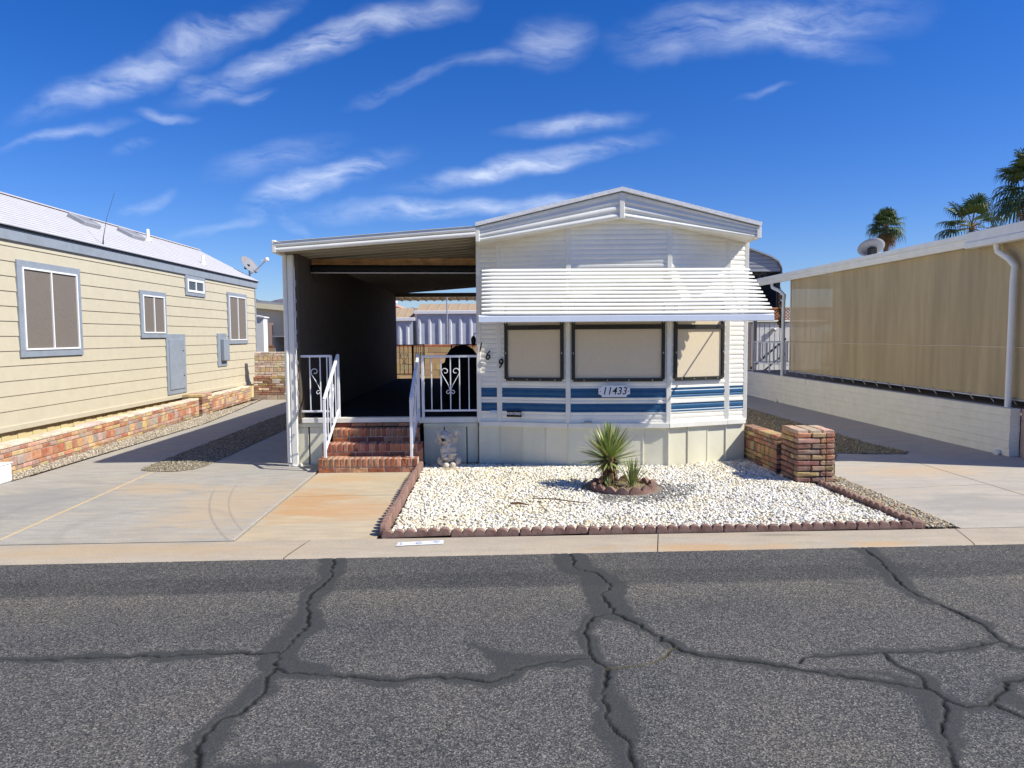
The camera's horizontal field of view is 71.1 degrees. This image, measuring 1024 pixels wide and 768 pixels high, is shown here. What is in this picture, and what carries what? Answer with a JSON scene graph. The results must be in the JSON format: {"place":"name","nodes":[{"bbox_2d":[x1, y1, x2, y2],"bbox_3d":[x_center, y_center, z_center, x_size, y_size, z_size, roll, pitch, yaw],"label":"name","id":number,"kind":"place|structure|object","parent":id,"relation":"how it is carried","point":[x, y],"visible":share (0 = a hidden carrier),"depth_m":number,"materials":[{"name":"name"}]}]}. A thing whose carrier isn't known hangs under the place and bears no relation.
{"place":"outdoors","nodes":[
{"label":"outdoors","id":0,"kind":"place"},
{"bbox_2d":[0,477,27,485],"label":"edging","id":1,"kind":"object","parent":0,"point":[13,481],"visible":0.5,"depth_m":8.58,"materials":[{"name":"concrete"}]},
{"bbox_2d":[0,462,12,483],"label":"utility box","id":2,"kind":"object","parent":1,"relation":"on","point":[5,473],"visible":1,"depth_m":8.47,"materials":[{"name":"white plastic"}]},
{"bbox_2d":[0,398,198,474],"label":"brick wall","id":3,"kind":"structure","parent":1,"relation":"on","point":[26,453],"depth_m":10.85,"materials":[{"name":"red brick"}]},
{"bbox_2d":[11,399,260,480],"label":"wall foot gravel","id":4,"kind":"structure","parent":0,"point":[186,424],"depth_m":11.82,"materials":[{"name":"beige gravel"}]},
{"bbox_2d":[0,399,318,545],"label":"driveway","id":5,"kind":"structure","parent":0,"point":[228,498],"depth_m":7.83,"materials":[{"name":"concrete"}]},
{"bbox_2d":[0,472,151,539],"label":"driveway joint line","id":6,"kind":"object","parent":5,"relation":"on","point":[71,507],"visible":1,"depth_m":7.13,"materials":[{"name":"grey concrete"}]},
{"bbox_2d":[141,413,286,471],"bbox_3d":[-4.576,0.759,14.226,0.888,0.034,10.352,0,4,-1],"label":"shaded gravel strip","id":7,"kind":"object","parent":5,"relation":"on","point":[256,430],"visible":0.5,"depth_m":11.00,"materials":[{"name":"grey gravel"}]},
{"bbox_2d":[253,352,285,399],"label":"brick wall","id":8,"kind":"structure","parent":5,"relation":"on","point":[269,380],"depth_m":19.48,"materials":[{"name":"brown brick"}]},
{"bbox_2d":[272,336,284,351],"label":"window","id":9,"kind":"structure","parent":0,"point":[278,343],"depth_m":22.84,"materials":[{"name":"grey metal"}]},
{"bbox_2d":[256,299,417,320],"bbox_3d":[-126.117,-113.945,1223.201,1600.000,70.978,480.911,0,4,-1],"label":"mountains","id":10,"kind":"structure","parent":0,"point":[279,300],"depth_m":1201.27,"materials":[{"name":"brown"}]},
{"bbox_2d":[0,544,1023,767],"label":"road","id":11,"kind":"structure","parent":0,"point":[884,657],"depth_m":3.79,"materials":[{"name":"grey asphalt"}]},
{"bbox_2d":[0,527,1023,564],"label":"kerb","id":12,"kind":"structure","parent":11,"relation":"on","point":[181,551],"depth_m":5.82,"materials":[{"name":"concrete"}]},
{"bbox_2d":[396,540,443,545],"bbox_3d":[-0.754,1.302,5.879,0.394,0.006,0.103,-1,4,-8],"label":"painted kerb patch","id":13,"kind":"object","parent":12,"relation":"on","point":[420,542],"visible":1,"depth_m":5.87,"materials":[{"name":"paint"}]},
{"bbox_2d":[0,0,1023,318],"label":"sky","id":14,"kind":"structure","parent":0,"point":[225,130],"materials":[{"name":"blue"}]},
{"bbox_2d":[27,397,1020,538],"bbox_3d":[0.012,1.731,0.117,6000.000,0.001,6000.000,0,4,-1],"label":"ground","id":15,"kind":"structure","parent":0,"point":[421,426],"depth_m":8.20,"materials":[{"name":"soil"}]},
{"bbox_2d":[0,191,259,442],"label":"cream house","id":16,"kind":"structure","parent":15,"relation":"on","point":[99,319],"depth_m":12.77,"materials":[{"name":"beige wood"}]},
{"bbox_2d":[241,256,268,276],"bbox_3d":[-7.362,-3.298,20.669,0.785,0.786,0.570,0,4,-1],"label":"satellite dish","id":17,"kind":"object","parent":16,"relation":"attached to","point":[249,264],"visible":0.98,"depth_m":20.64,"materials":[{"name":"metal"}]},
{"bbox_2d":[182,392,212,415],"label":"brick pillar","id":18,"kind":"structure","parent":15,"relation":"on","point":[205,404],"depth_m":15.59,"materials":[{"name":"brick"}]},
{"bbox_2d":[212,386,250,411],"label":"brick wall","id":19,"kind":"structure","parent":15,"relation":"on","point":[223,399],"depth_m":17.68,"materials":[{"name":"brown brick"}]},
{"bbox_2d":[256,315,268,351],"bbox_3d":[-7.465,-0.882,21.462,0.310,2.360,0.450,0,4,-1],"label":"water heater cabinet","id":20,"kind":"object","parent":15,"relation":"on","point":[262,336],"visible":0.45,"depth_m":21.27,"materials":[{"name":"white plastic"}]},
{"bbox_2d":[256,300,283,345],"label":"yellow house","id":21,"kind":"structure","parent":15,"relation":"on","point":[272,311],"depth_m":25.71,"materials":[{"name":"grey metal"}]},
{"bbox_2d":[267,323,272,344],"bbox_3d":[-8.746,-1.785,25.740,0.300,0.800,0.040,0,4,-1],"label":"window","id":22,"kind":"structure","parent":21,"relation":"in","point":[270,325],"depth_m":25.73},
{"bbox_2d":[237,472,410,542],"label":"front walk","id":23,"kind":"structure","parent":15,"relation":"on","point":[324,506],"depth_m":7.06,"materials":[{"name":"concrete"}]},
{"bbox_2d":[318,421,423,472],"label":"brick steps","id":24,"kind":"structure","parent":15,"relation":"on","point":[370,447],"depth_m":9.18,"materials":[{"name":"red brick"}]},
{"bbox_2d":[322,354,340,457],"bbox_3d":[-2.322,0.267,9.235,0.037,1.289,0.594,0,4,5],"label":"stair handrail","id":25,"kind":"object","parent":24,"relation":"on","point":[327,389],"visible":1,"depth_m":9.22,"materials":[{"name":"white metal"}]},
{"bbox_2d":[409,354,419,456],"bbox_3d":[-1.253,0.258,9.257,0.036,1.289,0.591,0,4,3],"label":"stair handrail","id":26,"kind":"object","parent":24,"relation":"on","point":[413,393],"visible":1,"depth_m":9.21,"materials":[{"name":"white metal"}]},
{"bbox_2d":[268,344,476,378],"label":"block wall","id":27,"kind":"structure","parent":15,"relation":"on","point":[437,349],"depth_m":24.94,"materials":[{"name":"brown brick"}]},
{"bbox_2d":[380,507,395,536],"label":"edging block","id":28,"kind":"object","parent":15,"relation":"on","point":[388,520],"depth_m":6.33,"materials":[{"name":"red concrete"}]},
{"bbox_2d":[391,494,404,516],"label":"edging block","id":29,"kind":"object","parent":15,"relation":"on","point":[398,503],"depth_m":7.01,"materials":[{"name":"red concrete"}]},
{"bbox_2d":[400,481,410,500],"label":"edging block","id":30,"kind":"object","parent":15,"relation":"on","point":[406,489],"depth_m":7.59,"materials":[{"name":"red concrete"}]},
{"bbox_2d":[396,308,416,344],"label":"metal shed","id":31,"kind":"structure","parent":15,"relation":"on","point":[406,328],"depth_m":26.16,"materials":[{"name":"white metal"}]},
{"bbox_2d":[396,301,416,316],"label":"tile roof house","id":32,"kind":"structure","parent":15,"relation":"on","point":[397,306],"depth_m":37.85,"materials":[{"name":"white"}]},
{"bbox_2d":[407,470,416,488],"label":"edging block","id":33,"kind":"object","parent":15,"relation":"on","point":[412,478],"depth_m":8.21,"materials":[{"name":"red concrete"}]},
{"bbox_2d":[381,527,449,537],"bbox_3d":[-0.815,1.258,6.080,0.579,0.064,0.055,-2,4,-2],"label":"edging block","id":34,"kind":"object","parent":15,"relation":"on","point":[412,532],"depth_m":6.06,"materials":[{"name":"red concrete"}]},
{"bbox_2d":[414,461,423,477],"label":"edging block","id":35,"kind":"object","parent":15,"relation":"on","point":[419,467],"depth_m":8.84,"materials":[{"name":"red concrete"}]},
{"bbox_2d":[414,303,476,343],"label":"metal shed","id":36,"kind":"structure","parent":15,"relation":"on","point":[431,324],"depth_m":26.27,"materials":[{"name":"white metal"}]},
{"bbox_2d":[446,297,448,343],"bbox_3d":[-2.304,-1.583,25.909,0.115,3.085,0.049,0,4,-1],"label":"metal pole","id":37,"kind":"object","parent":15,"relation":"on","point":[447,316],"visible":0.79,"depth_m":25.83,"materials":[{"name":"metal"}]},
{"bbox_2d":[396,297,475,301],"bbox_3d":[-2.286,-1.952,29.895,7.690,3.280,2.800,0,4,-1],"label":"patio cover","id":38,"kind":"object","parent":37,"relation":"on","point":[402,299],"visible":0.27,"depth_m":29.59,"materials":[{"name":"beige metal"}]},
{"bbox_2d":[451,527,518,536],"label":"edging block","id":39,"kind":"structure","parent":15,"relation":"on","point":[480,532],"depth_m":6.08,"materials":[{"name":"red concrete"}]},
{"bbox_2d":[520,525,587,535],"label":"edging block","id":40,"kind":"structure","parent":15,"relation":"on","point":[558,529],"depth_m":6.10,"materials":[{"name":"red concrete"}]},
{"bbox_2d":[475,187,761,465],"bbox_3d":[1.232,-1.040,14.313,3.605,3.520,10.757,0,4,-1],"label":"mobile home","id":41,"kind":"object","parent":15,"relation":"on","point":[541,400],"visible":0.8,"depth_m":9.21,"materials":[{"name":"white metal"}]},
{"bbox_2d":[271,226,478,466],"bbox_3d":[-1.800,-0.754,13.810,2.510,3.060,9.821,0,4,-1],"label":"carport","id":42,"kind":"object","parent":41,"relation":"attached to","point":[350,319],"visible":0.86,"depth_m":10.19,"materials":[{"name":"white paint"}]},
{"bbox_2d":[300,355,332,419],"bbox_3d":[-2.583,0.050,9.473,0.423,0.865,0.036,0,4,-1],"label":"porch railing","id":43,"kind":"object","parent":42,"relation":"on","point":[330,368],"visible":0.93,"depth_m":9.46,"materials":[{"name":"white metal"}]},
{"bbox_2d":[311,265,475,281],"bbox_3d":[-1.638,-1.536,9.967,2.281,0.246,0.095,0,4,-1],"label":"rolled sun shade","id":44,"kind":"object","parent":42,"relation":"hanging from","point":[393,269],"visible":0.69,"depth_m":9.93,"materials":[{"name":"metal"}]},
{"bbox_2d":[397,345,412,377],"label":"iron gate","id":45,"kind":"structure","parent":42,"relation":"attached to","point":[404,362],"depth_m":18.52,"materials":[{"name":"black metal"}]},
{"bbox_2d":[413,344,424,375],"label":"iron gate","id":46,"kind":"structure","parent":42,"relation":"attached to","point":[423,351],"depth_m":19.14,"materials":[{"name":"black metal"}]},
{"bbox_2d":[421,355,476,419],"bbox_3d":[-0.815,0.045,9.510,0.766,0.855,0.036,0,4,-1],"label":"porch railing","id":47,"kind":"object","parent":42,"relation":"on","point":[422,382],"visible":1,"depth_m":9.49,"materials":[{"name":"white metal"}]},
{"bbox_2d":[440,345,476,399],"bbox_3d":[-0.881,-0.217,12.598,0.760,0.939,0.640,0,4,-1],"label":"covered grill","id":48,"kind":"object","parent":42,"relation":"on","point":[462,350],"visible":0.75,"depth_m":12.31,"materials":[{"name":"metal"}]},
{"bbox_2d":[471,333,475,345],"bbox_3d":[-0.545,-0.663,10.570,0.120,0.300,0.075,0,4,-1],"label":"wall lantern","id":49,"kind":"object","parent":41,"relation":"attached to","point":[473,340],"depth_m":10.55,"materials":[{"name":"black metal"}]},
{"bbox_2d":[504,306,563,380],"bbox_3d":[0.281,-0.545,9.266,0.762,1.013,0.262,0,4,-1],"label":"window frame","id":50,"kind":"structure","parent":41,"relation":"in","point":[533,351],"depth_m":9.28,"materials":[{"name":"brown metal"}]},
{"bbox_2d":[598,385,629,396],"bbox_3d":[1.302,0.092,9.126,0.400,0.146,0.027,0,4,-1],"label":"address plaque","id":51,"kind":"object","parent":41,"relation":"attached to","point":[615,391],"visible":1,"depth_m":9.12,"materials":[{"name":"white metal"}]},
{"bbox_2d":[571,302,664,381],"bbox_3d":[1.352,-0.541,9.125,1.186,1.018,0.094,0,4,0],"label":"window frame","id":52,"kind":"structure","parent":41,"relation":"in","point":[600,351],"depth_m":9.14,"materials":[{"name":"brown metal"}]},
{"bbox_2d":[479,268,773,322],"bbox_3d":[1.369,-1.112,8.968,3.555,0.675,0.863,0,4,-1],"label":"louvered awning","id":53,"kind":"object","parent":41,"relation":"attached to","point":[540,304],"visible":1,"depth_m":8.71,"materials":[{"name":"white paint"}]},
{"bbox_2d":[673,301,724,380],"bbox_3d":[2.423,-0.560,9.265,0.731,1.013,0.294,0,4,-1],"label":"window frame","id":54,"kind":"structure","parent":41,"relation":"in","point":[698,346],"depth_m":9.27,"materials":[{"name":"brown metal"}]},
{"bbox_2d":[588,524,655,534],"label":"edging block","id":55,"kind":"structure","parent":15,"relation":"on","point":[617,529],"depth_m":6.12,"materials":[{"name":"red concrete"}]},
{"bbox_2d":[655,523,722,532],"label":"edging block","id":56,"kind":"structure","parent":15,"relation":"on","point":[691,528],"depth_m":6.15,"materials":[{"name":"red concrete"}]},
{"bbox_2d":[723,523,790,531],"bbox_3d":[2.110,1.241,6.189,0.579,0.064,0.055,0,3,-1],"label":"edging block","id":57,"kind":"object","parent":15,"relation":"on","point":[761,527],"depth_m":6.16,"materials":[{"name":"red concrete"}]},
{"bbox_2d":[748,248,782,318],"bbox_3d":[7.117,-2.876,29.480,5.190,5.050,7.100,0,4,-1],"label":"metal carport","id":58,"kind":"object","parent":15,"relation":"on","point":[761,264],"visible":0.21,"depth_m":26.00,"materials":[{"name":"white metal"}]},
{"bbox_2d":[747,338,785,369],"bbox_3d":[7.313,-0.700,21.283,1.720,1.322,0.301,-1,4,-15],"label":"stair rail","id":59,"kind":"object","parent":15,"relation":"on","point":[771,350],"visible":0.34,"depth_m":21.34,"materials":[{"name":"black metal"}]},
{"bbox_2d":[780,425,834,481],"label":"brick pillar","id":60,"kind":"structure","parent":15,"relation":"on","point":[807,451],"depth_m":8.18,"materials":[{"name":"brown brick"}]},
{"bbox_2d":[789,520,855,530],"bbox_3d":[2.694,1.228,6.217,0.579,0.064,0.055,-1,5,-3],"label":"edging block","id":61,"kind":"object","parent":15,"relation":"on","point":[825,525],"depth_m":6.19,"materials":[{"name":"red concrete"}]},
{"bbox_2d":[817,480,849,495],"bbox_3d":[3.466,1.116,7.729,0.055,0.064,0.597,-1,2,-4],"label":"edging block","id":62,"kind":"object","parent":15,"relation":"on","point":[834,488],"depth_m":7.67,"materials":[{"name":"red concrete"}]},
{"bbox_2d":[846,492,883,510],"bbox_3d":[3.506,1.159,7.126,0.055,0.064,0.597,0,3,-3],"label":"edging block","id":63,"kind":"object","parent":15,"relation":"on","point":[869,502],"depth_m":7.07,"materials":[{"name":"red concrete"}]},
{"bbox_2d":[865,206,906,251],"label":"fan palm","id":64,"kind":"object","parent":15,"relation":"on","point":[885,218],"visible":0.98,"depth_m":59.47,"materials":[{"name":"green plant"}]},
{"bbox_2d":[855,520,922,529],"bbox_3d":[3.279,1.223,6.238,0.579,0.064,0.055,-1,3,-2],"label":"edging block","id":65,"kind":"object","parent":15,"relation":"on","point":[882,524],"depth_m":6.21,"materials":[{"name":"red concrete"}]},
{"bbox_2d":[881,506,924,528],"bbox_3d":[3.548,1.206,6.522,0.056,0.064,0.597,-1,4,-3],"label":"edging block","id":66,"kind":"object","parent":15,"relation":"on","point":[893,513],"depth_m":6.55,"materials":[{"name":"red concrete"}]},
{"bbox_2d":[933,192,1007,240],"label":"fan palm","id":67,"kind":"object","parent":15,"relation":"on","point":[978,204],"visible":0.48,"depth_m":41.63,"materials":[{"name":"green plant"}]},
{"bbox_2d":[984,147,1023,226],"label":"fan palm","id":68,"kind":"object","parent":15,"relation":"on","point":[1009,207],"visible":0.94,"depth_m":36.04,"materials":[{"name":"green plant"}]},
{"bbox_2d":[283,531,974,558],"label":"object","id":69,"kind":"object","parent":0,"point":[657,544],"depth_m":5.90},
{"bbox_2d":[391,458,899,533],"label":"gravel bed floor","id":70,"kind":"structure","parent":0,"point":[587,487],"depth_m":7.30,"materials":[{"name":"grey gravel"}]},
{"bbox_2d":[435,428,460,467],"bbox_3d":[-0.821,0.822,9.235,0.293,0.521,0.252,-4,5,-42],"label":"dog statue","id":71,"kind":"object","parent":70,"relation":"on","point":[447,440],"visible":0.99,"depth_m":9.21,"materials":[{"name":"grey stone"}]},
{"bbox_2d":[440,467,461,469],"bbox_3d":[-0.778,1.093,9.080,0.320,0.070,0.138,0,4,-1],"label":"flat stone","id":72,"kind":"object","parent":70,"relation":"on","point":[449,468],"visible":0.51,"depth_m":9.05,"materials":[{"name":"beige stone"}]},
{"bbox_2d":[510,502,528,504],"bbox_3d":[0.077,1.178,7.071,0.196,0.035,0.033,1,4,18],"label":"twig","id":73,"kind":"object","parent":70,"relation":"on","point":[518,503],"visible":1,"depth_m":7.07,"materials":[{"name":"brown wood"}]},
{"bbox_2d":[532,498,587,502],"bbox_3d":[0.484,1.166,7.200,0.601,0.022,0.023,1,4,23],"label":"twig","id":74,"kind":"object","parent":70,"relation":"on","point":[559,499],"visible":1,"depth_m":7.20,"materials":[{"name":"wood"}]},
{"bbox_2d":[590,476,617,485],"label":"curved edging block","id":75,"kind":"object","parent":70,"relation":"on","point":[599,479],"depth_m":8.08,"materials":[{"name":"red concrete"}]},
{"bbox_2d":[590,482,628,494],"bbox_3d":[1.028,1.129,7.714,0.504,0.090,0.139,3,5,43],"label":"curved edging block","id":76,"kind":"object","parent":70,"relation":"on","point":[599,488],"depth_m":7.63,"materials":[{"name":"red concrete"}]},
{"bbox_2d":[598,479,648,491],"bbox_3d":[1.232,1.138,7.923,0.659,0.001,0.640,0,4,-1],"label":"planter soil","id":77,"kind":"structure","parent":70,"relation":"on","point":[627,487],"depth_m":7.99,"materials":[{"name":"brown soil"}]},
{"bbox_2d":[600,475,614,487],"bbox_3d":[1.031,1.061,7.758,0.226,0.177,0.202,2,4,30],"label":"yucca seedling","id":78,"kind":"object","parent":77,"relation":"on","point":[608,482],"visible":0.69,"depth_m":7.78,"materials":[{"name":"green plant"}]},
{"bbox_2d":[573,421,642,486],"bbox_3d":[1.079,0.772,7.965,0.845,0.799,0.839,1,4,20],"label":"yucca plant","id":79,"kind":"object","parent":77,"relation":"on","point":[609,445],"visible":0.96,"depth_m":7.90,"materials":[{"name":"green plant"}]},
{"bbox_2d":[619,456,646,486],"bbox_3d":[1.349,0.956,7.906,0.438,0.362,0.357,0,4,-1],"label":"yucca pup","id":80,"kind":"object","parent":77,"relation":"on","point":[632,477],"visible":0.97,"depth_m":7.88,"materials":[{"name":"green plant"}]},
{"bbox_2d":[618,475,655,484],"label":"curved edging block","id":81,"kind":"object","parent":70,"relation":"on","point":[646,480],"depth_m":8.10,"materials":[{"name":"red concrete"}]},
{"bbox_2d":[629,482,656,494],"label":"curved edging block","id":82,"kind":"object","parent":70,"relation":"on","point":[652,488],"depth_m":7.62,"materials":[{"name":"red concrete"}]},
{"bbox_2d":[744,424,782,473],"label":"brick wall","id":83,"kind":"structure","parent":70,"relation":"on","point":[762,447],"depth_m":9.08,"materials":[{"name":"brown brick"}]},
{"bbox_2d":[749,307,789,319],"bbox_3d":[8.675,-2.328,24.688,6.000,0.606,0.051,0,4,-1],"label":"lattice panel","id":84,"kind":"object","parent":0,"point":[776,308],"visible":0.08,"depth_m":24.69,"materials":[{"name":"brown wood"}]},
{"bbox_2d":[752,286,788,373],"bbox_3d":[7.302,-1.453,18.750,1.205,2.340,2.295,0,4,-1],"label":"deck railing","id":85,"kind":"object","parent":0,"point":[754,350],"visible":0.86,"depth_m":19.79,"materials":[{"name":"white metal"}]},
{"bbox_2d":[744,408,908,465],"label":"side yard gravel floor","id":86,"kind":"structure","parent":0,"point":[779,424],"depth_m":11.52,"materials":[{"name":"grey gravel"}]},
{"bbox_2d":[747,395,1023,494],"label":"side driveway","id":87,"kind":"structure","parent":0,"point":[999,471],"depth_m":10.49,"materials":[{"name":"grey concrete"}]},
{"bbox_2d":[747,320,789,369],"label":"white shed","id":88,"kind":"structure","parent":87,"relation":"on","point":[768,330],"depth_m":22.32,"materials":[{"name":"plastic"}]},
{"bbox_2d":[747,221,1023,457],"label":"screened house","id":89,"kind":"structure","parent":87,"relation":"on","point":[925,340],"depth_m":12.11,"materials":[{"name":"brown fabric"}]},
{"bbox_2d":[777,287,781,327],"bbox_3d":[7.585,-2.148,20.245,0.210,1.160,0.164,0,4,-1],"label":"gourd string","id":90,"kind":"object","parent":89,"relation":"hanging from","point":[779,310],"visible":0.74,"depth_m":20.21,"materials":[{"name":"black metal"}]},
{"bbox_2d":[857,238,884,255],"bbox_3d":[7.071,-2.639,14.115,0.498,0.417,0.399,0,4,-1],"label":"satellite dish","id":91,"kind":"object","parent":89,"relation":"attached to","point":[870,246],"visible":0.86,"depth_m":14.02,"materials":[{"name":"metal"}]},
{"bbox_2d":[829,470,957,527],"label":"gravel strip","id":92,"kind":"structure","parent":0,"point":[896,505],"depth_m":7.04,"materials":[{"name":"gravel"}]},
{"bbox_2d":[835,453,1023,529],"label":"side driveway","id":93,"kind":"structure","parent":0,"point":[969,504],"depth_m":7.69,"materials":[{"name":"grey concrete"}]},
{"bbox_2d":[879,484,987,488],"bbox_3d":[4.608,1.132,7.903,1.431,0.004,0.012,-1,4,-8],"label":"joint","id":94,"kind":"object","parent":93,"relation":"on","point":[933,486],"visible":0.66,"depth_m":7.90,"materials":[{"name":"concrete"}]},
{"label":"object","id":95,"kind":"structure","parent":0,"visible":0},
{"bbox_2d":[231,472,315,540],"bbox_3d":[-2.402,1.210,7.482,0.028,0.012,2.975,-1,4,-2],"label":"walk joint lip","id":96,"kind":"object","parent":95,"relation":"on","point":[265,513],"visible":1,"depth_m":7.03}
]}

